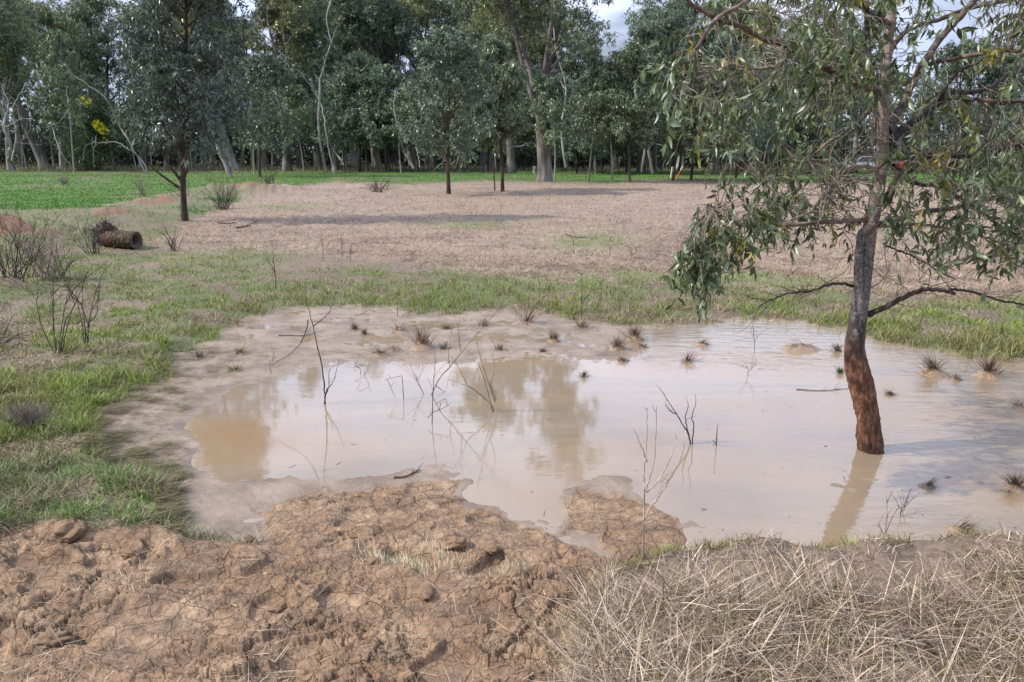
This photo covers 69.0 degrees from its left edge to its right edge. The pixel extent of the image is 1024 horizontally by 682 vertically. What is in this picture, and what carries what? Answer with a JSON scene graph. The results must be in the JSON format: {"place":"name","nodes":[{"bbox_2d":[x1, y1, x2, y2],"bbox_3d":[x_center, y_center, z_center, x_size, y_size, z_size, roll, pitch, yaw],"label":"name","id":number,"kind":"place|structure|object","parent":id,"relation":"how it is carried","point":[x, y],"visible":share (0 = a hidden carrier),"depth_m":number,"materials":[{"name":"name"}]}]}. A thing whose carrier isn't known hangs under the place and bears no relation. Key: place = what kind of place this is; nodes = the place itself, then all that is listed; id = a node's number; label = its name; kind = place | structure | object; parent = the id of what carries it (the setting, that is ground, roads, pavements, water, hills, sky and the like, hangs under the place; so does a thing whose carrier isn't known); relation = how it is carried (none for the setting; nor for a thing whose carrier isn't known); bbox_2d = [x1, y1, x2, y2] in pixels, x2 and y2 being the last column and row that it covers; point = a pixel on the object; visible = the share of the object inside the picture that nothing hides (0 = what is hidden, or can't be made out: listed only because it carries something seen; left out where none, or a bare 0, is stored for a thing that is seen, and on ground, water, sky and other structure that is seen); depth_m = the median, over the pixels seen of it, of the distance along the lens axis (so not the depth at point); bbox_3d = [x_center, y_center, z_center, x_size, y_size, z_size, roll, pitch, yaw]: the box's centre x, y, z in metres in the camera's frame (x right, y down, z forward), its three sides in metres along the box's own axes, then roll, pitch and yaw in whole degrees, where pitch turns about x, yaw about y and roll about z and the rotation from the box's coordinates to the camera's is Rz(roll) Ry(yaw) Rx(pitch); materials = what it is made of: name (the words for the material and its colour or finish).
{"place":"outdoors","nodes":[
{"label":"outdoors","id":0,"kind":"place"},
{"bbox_2d":[0,152,1023,681],"bbox_3d":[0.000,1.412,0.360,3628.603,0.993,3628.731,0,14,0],"label":"ground","id":1,"kind":"structure","parent":0,"point":[200,628],"depth_m":4.17,"materials":[{"name":"soil"}]},
{"bbox_2d":[0,56,37,166],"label":"sapling","id":2,"kind":"object","parent":1,"relation":"on","point":[16,116],"visible":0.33,"depth_m":74.87,"materials":[{"name":"green plant"}]},
{"bbox_2d":[0,0,45,170],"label":"gum tree","id":3,"kind":"object","parent":1,"relation":"on","point":[15,44],"visible":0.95,"depth_m":70.22,"materials":[{"name":"green plant"}]},
{"bbox_2d":[0,0,52,169],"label":"gum tree","id":4,"kind":"object","parent":1,"relation":"on","point":[40,155],"visible":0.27,"depth_m":74.28,"materials":[{"name":"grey plant"}]},
{"bbox_2d":[0,394,63,434],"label":"dead grass clump","id":5,"kind":"object","parent":1,"relation":"on","point":[27,417],"visible":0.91,"depth_m":5.05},
{"bbox_2d":[0,195,64,281],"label":"bare bush","id":6,"kind":"object","parent":1,"relation":"on","point":[17,247],"visible":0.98,"depth_m":9.72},
{"bbox_2d":[12,0,80,166],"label":"gum tree","id":7,"kind":"object","parent":1,"relation":"on","point":[18,144],"visible":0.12,"depth_m":88.44,"materials":[{"name":"green plant"}]},
{"bbox_2d":[23,234,71,279],"bbox_3d":[-6.626,-1.212,10.622,0.482,0.712,0.829,11,18,37],"label":"bare bush","id":8,"kind":"object","parent":1,"relation":"on","point":[37,273],"visible":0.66,"depth_m":10.58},
{"bbox_2d":[28,89,71,169],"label":"sapling","id":9,"kind":"object","parent":1,"relation":"on","point":[49,119],"visible":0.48,"depth_m":74.61,"materials":[{"name":"green plant"}]},
{"bbox_2d":[8,208,96,281],"bbox_3d":[-6.484,-1.359,10.573,1.220,1.033,0.839,-5,15,-19],"label":"bare bush","id":10,"kind":"object","parent":1,"relation":"on","point":[56,265],"visible":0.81,"depth_m":10.57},
{"bbox_2d":[31,629,74,648],"bbox_3d":[-1.795,1.166,2.914,0.153,0.073,0.103,-1,14,-6],"label":"earth clod","id":11,"kind":"object","parent":1,"relation":"on","point":[42,638],"visible":0.88,"depth_m":2.89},
{"bbox_2d":[13,247,106,353],"bbox_3d":[-3.979,-0.381,6.791,0.805,1.061,0.634,0,14,0],"label":"bare bush","id":12,"kind":"object","parent":1,"relation":"on","point":[53,306],"visible":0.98,"depth_m":6.77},
{"bbox_2d":[13,0,111,167],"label":"gum tree","id":13,"kind":"object","parent":1,"relation":"on","point":[81,41],"visible":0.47,"depth_m":81.07,"materials":[{"name":"green plant"}]},
{"bbox_2d":[35,28,89,172],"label":"sapling","id":14,"kind":"object","parent":1,"relation":"on","point":[52,42],"visible":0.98,"depth_m":61.56,"materials":[{"name":"green plant"}]},
{"bbox_2d":[28,0,106,159],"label":"gum tree","id":15,"kind":"object","parent":1,"relation":"on","point":[49,20],"visible":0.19,"depth_m":88.19,"materials":[{"name":"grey plant"}]},
{"bbox_2d":[51,517,86,542],"bbox_3d":[-2.196,0.934,3.691,0.234,0.114,0.152,12,18,38],"label":"earth clod","id":16,"kind":"object","parent":1,"relation":"on","point":[68,531],"visible":0.98,"depth_m":3.64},
{"bbox_2d":[46,86,117,170],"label":"wattle tree","id":17,"kind":"object","parent":1,"relation":"on","point":[99,136],"visible":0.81,"depth_m":71.18,"materials":[{"name":"green plant"}]},
{"bbox_2d":[62,265,107,343],"bbox_3d":[-4.004,-0.333,7.031,0.408,0.846,0.675,-9,17,-32],"label":"bare bush","id":18,"kind":"object","parent":1,"relation":"on","point":[98,287],"visible":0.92,"depth_m":7.02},
{"bbox_2d":[60,208,117,254],"bbox_3d":[-7.510,-1.982,13.292,0.788,0.921,1.004,-3,15,-12],"label":"bare bush","id":19,"kind":"object","parent":1,"relation":"on","point":[94,248],"visible":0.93,"depth_m":13.29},
{"bbox_2d":[52,0,131,164],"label":"gum tree","id":20,"kind":"object","parent":1,"relation":"on","point":[82,15],"visible":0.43,"depth_m":90.20,"materials":[{"name":"green plant"}]},
{"bbox_2d":[70,73,121,169],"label":"sapling","id":21,"kind":"object","parent":1,"relation":"on","point":[94,94],"visible":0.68,"depth_m":71.50,"materials":[{"name":"green plant"}]},
{"bbox_2d":[69,98,129,164],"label":"sapling","id":22,"kind":"object","parent":1,"relation":"on","point":[118,148],"visible":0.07,"depth_m":83.64,"materials":[{"name":"green plant"}]},
{"bbox_2d":[87,216,142,248],"bbox_3d":[-7.506,-2.041,14.098,0.985,0.633,0.619,2,14,9],"label":"fallen log","id":23,"kind":"object","parent":1,"relation":"on","point":[124,239],"visible":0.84,"depth_m":13.95,"materials":[{"name":"wood"}]},
{"bbox_2d":[110,94,153,170],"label":"sapling","id":24,"kind":"object","parent":1,"relation":"on","point":[128,119],"visible":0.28,"depth_m":69.47,"materials":[{"name":"green plant"}]},
{"bbox_2d":[114,14,183,166],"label":"gum tree","id":25,"kind":"object","parent":1,"relation":"on","point":[142,154],"visible":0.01,"depth_m":84.08,"materials":[{"name":"green plant"}]},
{"bbox_2d":[99,0,226,166],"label":"gum tree","id":26,"kind":"object","parent":1,"relation":"on","point":[112,3],"visible":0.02,"depth_m":81.66,"materials":[{"name":"green plant"}]},
{"bbox_2d":[114,0,240,167],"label":"gum tree","id":27,"kind":"object","parent":1,"relation":"on","point":[164,39],"visible":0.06,"depth_m":77.77,"materials":[{"name":"green plant"}]},
{"bbox_2d":[106,0,268,220],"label":"young gum tree","id":28,"kind":"object","parent":1,"relation":"on","point":[188,62],"visible":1,"depth_m":18.76,"materials":[{"name":"green plant"}]},
{"bbox_2d":[140,0,240,170],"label":"gum tree","id":29,"kind":"object","parent":1,"relation":"on","point":[231,157],"visible":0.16,"depth_m":69.93,"materials":[{"name":"green plant"}]},
{"bbox_2d":[198,173,244,209],"bbox_3d":[-9.541,-4.911,24.281,1.480,1.337,1.880,12,19,40],"label":"bare bush","id":30,"kind":"object","parent":1,"relation":"on","point":[220,199],"visible":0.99,"depth_m":24.38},
{"bbox_2d":[215,1,265,166],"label":"gum tree","id":31,"kind":"object","parent":1,"relation":"on","point":[244,50],"visible":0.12,"depth_m":84.18,"materials":[{"name":"green plant"}]},
{"bbox_2d":[211,50,304,176],"bbox_3d":[-18.543,-16.394,53.929,6.752,9.165,7.576,-11,18,-37],"label":"sapling","id":32,"kind":"object","parent":1,"relation":"on","point":[266,63],"visible":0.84,"depth_m":52.97,"materials":[{"name":"green plant"}]},
{"bbox_2d":[222,0,325,170],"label":"gum tree","id":33,"kind":"object","parent":1,"relation":"on","point":[277,19],"visible":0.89,"depth_m":67.92,"materials":[{"name":"green plant"}]},
{"bbox_2d":[273,83,322,171],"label":"sapling","id":34,"kind":"object","parent":1,"relation":"on","point":[305,113],"visible":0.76,"depth_m":64.55,"materials":[{"name":"green plant"}]},
{"bbox_2d":[268,69,334,166],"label":"sapling","id":35,"kind":"object","parent":1,"relation":"on","point":[302,84],"visible":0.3,"depth_m":74.39,"materials":[{"name":"green plant"}]},
{"bbox_2d":[271,294,341,403],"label":"dead sapling","id":36,"kind":"object","parent":1,"relation":"on","point":[318,352],"visible":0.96,"depth_m":5.68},
{"bbox_2d":[269,0,370,166],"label":"gum tree","id":37,"kind":"object","parent":1,"relation":"on","point":[343,29],"visible":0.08,"depth_m":84.11,"materials":[{"name":"green plant"}]},
{"bbox_2d":[281,0,361,169],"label":"gum tree","id":38,"kind":"object","parent":1,"relation":"on","point":[316,20],"visible":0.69,"depth_m":70.25,"materials":[{"name":"green plant"}]},
{"bbox_2d":[0,488,648,681],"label":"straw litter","id":39,"kind":"object","parent":1,"relation":"on","point":[411,562],"visible":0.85,"depth_m":3.13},
{"bbox_2d":[315,0,338,172],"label":"dead tree","id":40,"kind":"object","parent":1,"relation":"on","point":[318,124],"visible":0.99,"depth_m":62.54,"materials":[{"name":"wood"}]},
{"bbox_2d":[320,43,346,168],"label":"sapling","id":41,"kind":"object","parent":1,"relation":"on","point":[337,48],"visible":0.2,"depth_m":70.64,"materials":[{"name":"green plant"}]},
{"bbox_2d":[303,73,369,171],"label":"sapling","id":42,"kind":"object","parent":1,"relation":"on","point":[341,146],"visible":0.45,"depth_m":67.84,"materials":[{"name":"green plant"}]},
{"bbox_2d":[310,50,389,171],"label":"sapling","id":43,"kind":"object","parent":1,"relation":"on","point":[343,72],"visible":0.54,"depth_m":65.84,"materials":[{"name":"green plant"}]},
{"bbox_2d":[337,55,380,170],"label":"sapling","id":44,"kind":"object","parent":1,"relation":"on","point":[368,64],"visible":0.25,"depth_m":66.25,"materials":[{"name":"green plant"}]},
{"bbox_2d":[314,0,423,168],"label":"gum tree","id":45,"kind":"object","parent":1,"relation":"on","point":[395,31],"visible":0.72,"depth_m":72.69,"materials":[{"name":"green plant"}]},
{"bbox_2d":[356,74,407,171],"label":"sapling","id":46,"kind":"object","parent":1,"relation":"on","point":[366,92],"visible":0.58,"depth_m":64.92,"materials":[{"name":"green plant"}]},
{"bbox_2d":[332,0,438,167],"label":"gum tree","id":47,"kind":"object","parent":1,"relation":"on","point":[415,6],"visible":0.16,"depth_m":75.77,"materials":[{"name":"green plant"}]},
{"bbox_2d":[354,63,423,171],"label":"sapling","id":48,"kind":"object","parent":1,"relation":"on","point":[389,77],"visible":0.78,"depth_m":64.16,"materials":[{"name":"green plant"}]},
{"bbox_2d":[378,80,423,172],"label":"sapling","id":49,"kind":"object","parent":1,"relation":"on","point":[408,111],"visible":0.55,"depth_m":63.14,"materials":[{"name":"green plant"}]},
{"bbox_2d":[393,69,451,170],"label":"sapling","id":50,"kind":"object","parent":1,"relation":"on","point":[412,73],"visible":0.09,"depth_m":69.40,"materials":[{"name":"green plant"}]},
{"bbox_2d":[403,323,442,350],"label":"grass tussock","id":51,"kind":"object","parent":1,"relation":"on","point":[421,343],"depth_m":7.39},
{"bbox_2d":[401,0,448,165],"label":"gum tree","id":52,"kind":"object","parent":1,"relation":"on","point":[417,35],"visible":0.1,"depth_m":91.14,"materials":[{"name":"green plant"}]},
{"bbox_2d":[417,583,435,600],"bbox_3d":[-0.368,1.084,3.203,0.077,0.054,0.111,0,14,1],"label":"earth clod","id":53,"kind":"object","parent":1,"relation":"on","point":[426,592],"visible":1,"depth_m":3.18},
{"bbox_2d":[389,24,501,193],"bbox_3d":[-2.937,-9.845,32.282,4.691,7.048,5.182,-2,14,-7],"label":"sapling","id":54,"kind":"object","parent":1,"relation":"on","point":[456,51],"visible":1,"depth_m":31.05,"materials":[{"name":"green plant"}]},
{"bbox_2d":[419,0,505,165],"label":"gum tree","id":55,"kind":"object","parent":1,"relation":"on","point":[483,157],"visible":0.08,"depth_m":90.35,"materials":[{"name":"green plant"}]},
{"bbox_2d":[427,0,500,167],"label":"gum tree","id":56,"kind":"object","parent":1,"relation":"on","point":[452,18],"visible":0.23,"depth_m":78.42,"materials":[{"name":"green plant"}]},
{"bbox_2d":[401,286,537,400],"bbox_3d":[-0.393,0.051,5.794,1.132,0.966,0.457,5,15,18],"label":"dead sapling","id":57,"kind":"object","parent":1,"relation":"on","point":[448,352],"visible":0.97,"depth_m":5.92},
{"bbox_2d":[450,29,533,191],"bbox_3d":[-0.920,-10.632,34.618,4.128,7.556,4.271,-4,15,-14],"label":"sapling","id":58,"kind":"object","parent":1,"relation":"on","point":[493,49],"visible":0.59,"depth_m":34.14,"materials":[{"name":"green plant"}]},
{"bbox_2d":[472,86,524,189],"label":"sapling","id":59,"kind":"object","parent":1,"relation":"on","point":[495,149],"visible":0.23,"depth_m":35.34,"materials":[{"name":"green plant"}]},
{"bbox_2d":[0,161,1021,171],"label":"forest edge grass","id":60,"kind":"structure","parent":1,"relation":"on","point":[363,166],"depth_m":74.14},
{"bbox_2d":[0,31,1022,168],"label":"distant forest","id":61,"kind":"object","parent":1,"relation":"on","point":[240,155],"visible":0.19,"depth_m":93.24,"materials":[{"name":"green plant"}]},
{"bbox_2d":[0,182,1023,547],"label":"bank grass","id":62,"kind":"structure","parent":1,"relation":"on","point":[28,486],"depth_m":7.67,"materials":[{"name":"plant"}]},
{"bbox_2d":[0,159,1023,214],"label":"meadow grass","id":63,"kind":"structure","parent":1,"relation":"on","point":[58,205],"depth_m":46.30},
{"bbox_2d":[465,0,560,172],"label":"gum tree","id":64,"kind":"object","parent":1,"relation":"on","point":[537,45],"visible":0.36,"depth_m":61.47,"materials":[{"name":"green plant"}]},
{"bbox_2d":[492,36,535,173],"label":"sapling","id":65,"kind":"object","parent":1,"relation":"on","point":[516,57],"visible":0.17,"depth_m":61.69,"materials":[{"name":"green plant"}]},
{"bbox_2d":[504,299,549,327],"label":"grass tussock","id":66,"kind":"object","parent":1,"relation":"on","point":[527,320],"depth_m":8.45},
{"bbox_2d":[449,0,613,181],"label":"gum tree","id":67,"kind":"object","parent":1,"relation":"on","point":[544,163],"visible":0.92,"depth_m":43.84,"materials":[{"name":"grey plant"}]},
{"bbox_2d":[519,75,576,156],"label":"sapling","id":68,"kind":"object","parent":1,"relation":"on","point":[558,86],"visible":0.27,"depth_m":67.73,"materials":[{"name":"green plant"}]},
{"bbox_2d":[524,72,572,180],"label":"sapling","id":69,"kind":"object","parent":1,"relation":"on","point":[551,107],"visible":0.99,"depth_m":43.54,"materials":[{"name":"green plant"}]},
{"bbox_2d":[519,1,583,167],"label":"gum tree","id":70,"kind":"object","parent":1,"relation":"on","point":[554,59],"visible":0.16,"depth_m":78.82,"materials":[{"name":"green plant"}]},
{"bbox_2d":[554,55,584,169],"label":"sapling","id":71,"kind":"object","parent":1,"relation":"on","point":[573,64],"visible":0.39,"depth_m":70.37,"materials":[{"name":"green plant"}]},
{"bbox_2d":[547,94,601,173],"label":"sapling","id":72,"kind":"object","parent":1,"relation":"on","point":[570,153],"visible":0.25,"depth_m":61.83,"materials":[{"name":"green plant"}]},
{"bbox_2d":[142,179,1023,302],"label":"dead grass","id":73,"kind":"structure","parent":1,"relation":"on","point":[831,255],"depth_m":14.85,"materials":[{"name":"plant"}]},
{"bbox_2d":[565,65,615,182],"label":"sapling","id":74,"kind":"object","parent":1,"relation":"on","point":[590,77],"visible":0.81,"depth_m":43.33,"materials":[{"name":"green plant"}]},
{"bbox_2d":[560,4,623,166],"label":"gum tree","id":75,"kind":"object","parent":1,"relation":"on","point":[595,60],"visible":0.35,"depth_m":84.96,"materials":[{"name":"green plant"}]},
{"bbox_2d":[566,73,618,173],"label":"sapling","id":76,"kind":"object","parent":1,"relation":"on","point":[572,120],"visible":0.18,"depth_m":59.53,"materials":[{"name":"green plant"}]},
{"bbox_2d":[571,94,620,173],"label":"sapling","id":77,"kind":"object","parent":1,"relation":"on","point":[603,152],"visible":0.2,"depth_m":59.46,"materials":[{"name":"green plant"}]},
{"bbox_2d":[583,49,639,181],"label":"sapling","id":78,"kind":"object","parent":1,"relation":"on","point":[608,65],"visible":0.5,"depth_m":42.55,"materials":[{"name":"green plant"}]},
{"bbox_2d":[618,320,649,341],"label":"grass tussock","id":79,"kind":"object","parent":1,"relation":"on","point":[635,336],"depth_m":7.69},
{"bbox_2d":[594,41,674,182],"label":"sapling","id":80,"kind":"object","parent":1,"relation":"on","point":[632,58],"visible":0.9,"depth_m":41.82,"materials":[{"name":"green plant"}]},
{"bbox_2d":[616,52,680,173],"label":"sapling","id":81,"kind":"object","parent":1,"relation":"on","point":[660,56],"visible":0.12,"depth_m":57.49,"materials":[{"name":"green plant"}]},
{"bbox_2d":[614,0,694,170],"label":"gum tree","id":82,"kind":"object","parent":1,"relation":"on","point":[653,154],"visible":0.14,"depth_m":67.46,"materials":[{"name":"green plant"}]},
{"bbox_2d":[622,0,693,172],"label":"gum tree","id":83,"kind":"object","parent":1,"relation":"on","point":[671,12],"visible":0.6,"depth_m":58.61,"materials":[{"name":"green plant"}]},
{"bbox_2d":[633,406,684,559],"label":"young sapling","id":84,"kind":"object","parent":1,"relation":"on","point":[654,502],"visible":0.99,"depth_m":3.23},
{"bbox_2d":[650,76,709,180],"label":"sapling","id":85,"kind":"object","parent":1,"relation":"on","point":[678,131],"visible":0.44,"depth_m":46.23,"materials":[{"name":"green plant"}]},
{"bbox_2d":[656,0,716,168],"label":"gum tree","id":86,"kind":"object","parent":1,"relation":"on","point":[690,22],"visible":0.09,"depth_m":74.78,"materials":[{"name":"green plant"}]},
{"bbox_2d":[651,65,730,179],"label":"sapling","id":87,"kind":"object","parent":1,"relation":"on","point":[682,154],"visible":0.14,"depth_m":48.06,"materials":[{"name":"green plant"}]},
{"bbox_2d":[679,31,775,174],"bbox_3d":[16.598,-18.613,58.789,7.834,11.187,7.091,-1,14,-5],"label":"sapling","id":88,"kind":"object","parent":1,"relation":"on","point":[710,46],"visible":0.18,"depth_m":56.81,"materials":[{"name":"green plant"}]},
{"bbox_2d":[691,0,796,169],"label":"gum tree","id":89,"kind":"object","parent":1,"relation":"on","point":[739,33],"visible":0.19,"depth_m":71.88,"materials":[{"name":"green plant"}]},
{"bbox_2d":[693,55,798,181],"bbox_3d":[13.970,-13.557,45.620,6.408,7.752,5.712,-6,15,-22],"label":"sapling","id":90,"kind":"object","parent":1,"relation":"on","point":[754,135],"visible":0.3,"depth_m":44.77,"materials":[{"name":"green plant"}]},
{"bbox_2d":[505,520,1023,681],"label":"dry grass","id":91,"kind":"structure","parent":1,"relation":"on","point":[657,669],"depth_m":2.75,"materials":[{"name":"plant"}]},
{"bbox_2d":[730,37,821,174],"bbox_3d":[20.369,-18.432,58.708,7.615,10.853,8.544,4,15,16],"label":"sapling","id":92,"kind":"object","parent":1,"relation":"on","point":[771,144],"visible":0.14,"depth_m":57.46,"materials":[{"name":"green plant"}]},
{"bbox_2d":[779,335,819,352],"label":"mud mound","id":93,"kind":"structure","parent":1,"relation":"on","point":[797,347],"depth_m":7.32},
{"bbox_2d":[780,50,856,173],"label":"sapling","id":94,"kind":"object","parent":1,"relation":"on","point":[799,129],"visible":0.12,"depth_m":60.22,"materials":[{"name":"green plant"}]},
{"bbox_2d":[633,0,1023,454],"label":"gum tree","id":95,"kind":"object","parent":1,"relation":"on","point":[699,252],"visible":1,"depth_m":4.13,"materials":[{"name":"green plant"}]},
{"bbox_2d":[783,2,878,167],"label":"gum tree","id":96,"kind":"object","parent":1,"relation":"on","point":[852,39],"visible":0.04,"depth_m":74.12,"materials":[{"name":"green plant"}]},
{"bbox_2d":[843,74,878,157],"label":"sapling","id":97,"kind":"object","parent":1,"relation":"on","point":[856,115],"visible":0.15,"depth_m":77.31,"materials":[{"name":"green plant"}]},
{"bbox_2d":[865,72,915,139],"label":"sapling","id":98,"kind":"object","parent":1,"relation":"on","point":[896,102],"visible":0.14,"depth_m":69.45,"materials":[{"name":"green plant"}]},
{"bbox_2d":[898,31,1021,170],"bbox_3d":[39.321,-20.644,65.629,9.256,11.757,8.250,-4,15,-16],"label":"sapling","id":99,"kind":"object","parent":1,"relation":"on","point":[950,52],"visible":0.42,"depth_m":64.09,"materials":[{"name":"green plant"}]},
{"bbox_2d":[959,53,1023,172],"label":"sapling","id":100,"kind":"object","parent":1,"relation":"on","point":[994,78],"visible":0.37,"depth_m":62.32,"materials":[{"name":"green plant"}]},
{"bbox_2d":[0,0,1023,151],"label":"sky","id":101,"kind":"structure","parent":0,"point":[611,13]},
{"bbox_2d":[80,299,1023,532],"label":"flattened wet grass","id":102,"kind":"structure","parent":0,"point":[166,503],"depth_m":4.95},
{"bbox_2d":[159,306,1023,548],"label":"water","id":103,"kind":"structure","parent":0,"point":[523,445],"depth_m":5.21,"materials":[{"name":"liquid"}]},
{"bbox_2d":[913,348,969,377],"bbox_3d":[3.739,0.191,6.535,0.580,0.299,0.447,0,14,0],"label":"grass tussock","id":104,"kind":"object","parent":103,"relation":"on","point":[933,371],"depth_m":6.51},
{"bbox_2d":[967,349,1014,379],"bbox_3d":[4.164,0.188,6.479,0.520,0.314,0.546,0,14,0],"label":"grass tussock","id":105,"kind":"object","parent":103,"relation":"on","point":[988,371],"depth_m":6.45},
{"bbox_2d":[993,468,1023,492],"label":"grass tussock","id":106,"kind":"object","parent":103,"relation":"in","point":[1016,485],"depth_m":4.30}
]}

